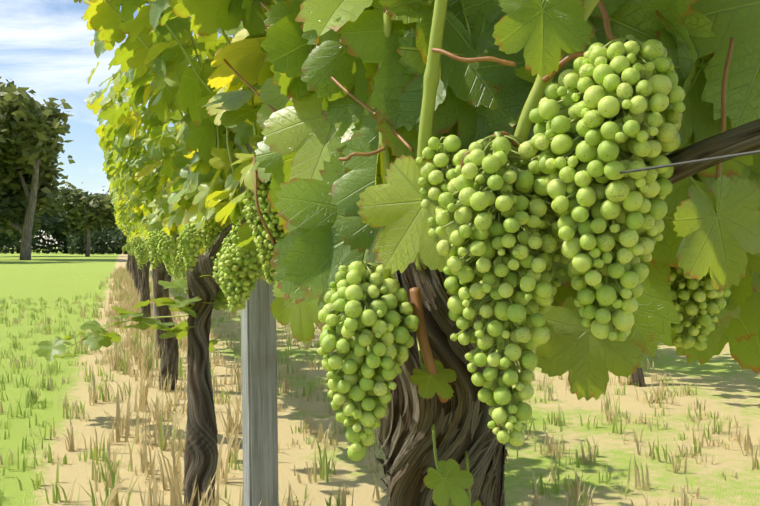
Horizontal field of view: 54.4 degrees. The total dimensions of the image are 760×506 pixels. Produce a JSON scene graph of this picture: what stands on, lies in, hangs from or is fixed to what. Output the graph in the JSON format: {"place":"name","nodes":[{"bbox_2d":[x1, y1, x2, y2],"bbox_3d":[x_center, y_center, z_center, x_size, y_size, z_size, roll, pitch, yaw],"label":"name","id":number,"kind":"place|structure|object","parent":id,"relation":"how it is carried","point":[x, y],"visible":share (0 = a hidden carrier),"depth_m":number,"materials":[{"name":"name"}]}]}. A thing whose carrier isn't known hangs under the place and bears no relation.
{"place":"outdoors","nodes":[
{"label":"outdoors","id":0,"kind":"place"},
{"bbox_2d":[0,0,232,247],"label":"sky","id":1,"kind":"structure","parent":0,"point":[45,48],"materials":[{"name":"blue"}]},
{"bbox_2d":[0,248,759,505],"bbox_3d":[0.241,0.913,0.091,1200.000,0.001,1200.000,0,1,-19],"label":"ground","id":2,"kind":"structure","parent":0,"point":[725,382],"depth_m":3.79,"materials":[{"name":"green soil"}]},
{"bbox_2d":[0,211,55,247],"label":"gum tree","id":3,"kind":"object","parent":2,"relation":"on","point":[42,220],"visible":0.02,"depth_m":67.43,"materials":[{"name":"green plant"}]},
{"bbox_2d":[0,76,75,259],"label":"gum tree","id":4,"kind":"object","parent":2,"relation":"on","point":[29,129],"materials":[{"name":"green plant"}]},
{"bbox_2d":[0,217,91,253],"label":"shrub belt","id":5,"kind":"object","parent":2,"relation":"on","point":[61,246],"visible":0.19,"depth_m":94.61,"materials":[{"name":"green plant"}]},
{"bbox_2d":[38,207,86,253],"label":"gum tree","id":6,"kind":"object","parent":2,"relation":"on","point":[54,225],"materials":[{"name":"green plant"}]},
{"bbox_2d":[41,181,115,256],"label":"gum tree","id":7,"kind":"object","parent":2,"relation":"on","point":[78,210],"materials":[{"name":"green plant"}]},
{"bbox_2d":[84,193,99,250],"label":"tree","id":8,"kind":"object","parent":2,"relation":"on","point":[96,194],"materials":[{"name":"green plant"}]},
{"bbox_2d":[66,230,126,254],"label":"hedge","id":9,"kind":"object","parent":2,"relation":"on","point":[99,245],"visible":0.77,"depth_m":85.68,"materials":[{"name":"green plant"}]},
{"bbox_2d":[85,186,110,228],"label":"tree","id":10,"kind":"object","parent":2,"relation":"on","point":[99,196],"depth_m":113.65,"materials":[{"name":"green plant"}]},
{"bbox_2d":[100,194,124,242],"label":"gum tree","id":11,"kind":"object","parent":2,"relation":"on","point":[108,224],"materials":[{"name":"green plant"}]},
{"bbox_2d":[107,225,125,244],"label":"gum tree","id":12,"kind":"object","parent":2,"relation":"on","point":[117,229],"depth_m":90.31,"materials":[{"name":"green plant"}]},
{"bbox_2d":[100,225,204,252],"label":"shrub belt","id":13,"kind":"object","parent":2,"relation":"on","point":[104,229],"depth_m":102.71,"materials":[{"name":"green plant"}]},
{"bbox_2d":[153,170,159,318],"bbox_3d":[-2.353,-0.029,7.800,0.085,1.850,0.085,-1,2,-25],"label":"vineyard post","id":14,"kind":"object","parent":2,"relation":"on","point":[154,306],"depth_m":7.76,"materials":[{"name":"grey wood"}]},
{"bbox_2d":[238,21,278,505],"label":"vineyard post","id":15,"kind":"object","parent":2,"relation":"on","point":[259,395],"depth_m":2.11,"materials":[{"name":"grey wood"}]},
{"bbox_2d":[74,0,289,258],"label":"grapevine leaves","id":16,"kind":"object","parent":15,"relation":"attached to","point":[226,103],"visible":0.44,"depth_m":1.97,"materials":[{"name":"green plant"}]},
{"bbox_2d":[223,0,734,402],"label":"vine canes","id":17,"kind":"object","parent":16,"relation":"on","point":[422,336],"visible":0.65,"depth_m":0.62,"materials":[{"name":"brown plant"}]},
{"bbox_2d":[255,0,759,505],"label":"leaves","id":18,"kind":"object","parent":16,"relation":"attached to","point":[335,214],"visible":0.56,"depth_m":0.68,"materials":[{"name":"green plant"}]},
{"bbox_2d":[123,35,712,442],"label":"grape stems","id":19,"kind":"object","parent":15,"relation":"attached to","point":[498,216],"visible":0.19,"depth_m":0.56,"materials":[{"name":"green plant"}]},
{"bbox_2d":[122,39,730,460],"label":"grapes","id":20,"kind":"object","parent":19,"relation":"on","point":[616,75],"visible":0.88,"depth_m":0.54,"materials":[{"name":"green food"}]},
{"bbox_2d":[0,265,759,505],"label":"grass tufts","id":21,"kind":"object","parent":2,"relation":"on","point":[144,357],"visible":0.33,"depth_m":3.61,"materials":[{"name":"plant"}]},
{"bbox_2d":[126,119,759,505],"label":"vine trunk","id":22,"kind":"object","parent":2,"relation":"on","point":[461,419],"visible":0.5,"depth_m":0.67,"materials":[{"name":"brown plant"}]},
{"bbox_2d":[35,5,231,361],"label":"grapevine leaves","id":23,"kind":"object","parent":22,"relation":"on","point":[166,206],"visible":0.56,"depth_m":3.75,"materials":[{"name":"green plant"}]},
{"bbox_2d":[66,0,717,505],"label":"green shoots","id":24,"kind":"object","parent":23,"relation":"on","point":[432,82],"visible":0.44,"depth_m":0.61,"materials":[{"name":"green plant"}]},
{"bbox_2d":[159,35,759,224],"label":"trellis wires","id":25,"kind":"object","parent":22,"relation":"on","point":[697,161],"depth_m":0.42,"materials":[{"name":"grey metal"}]},
{"bbox_2d":[104,156,205,248],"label":"grapevine leaves","id":26,"kind":"object","parent":25,"relation":"attached to","point":[129,224],"visible":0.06,"depth_m":10.96,"materials":[{"name":"green plant"}]}
]}

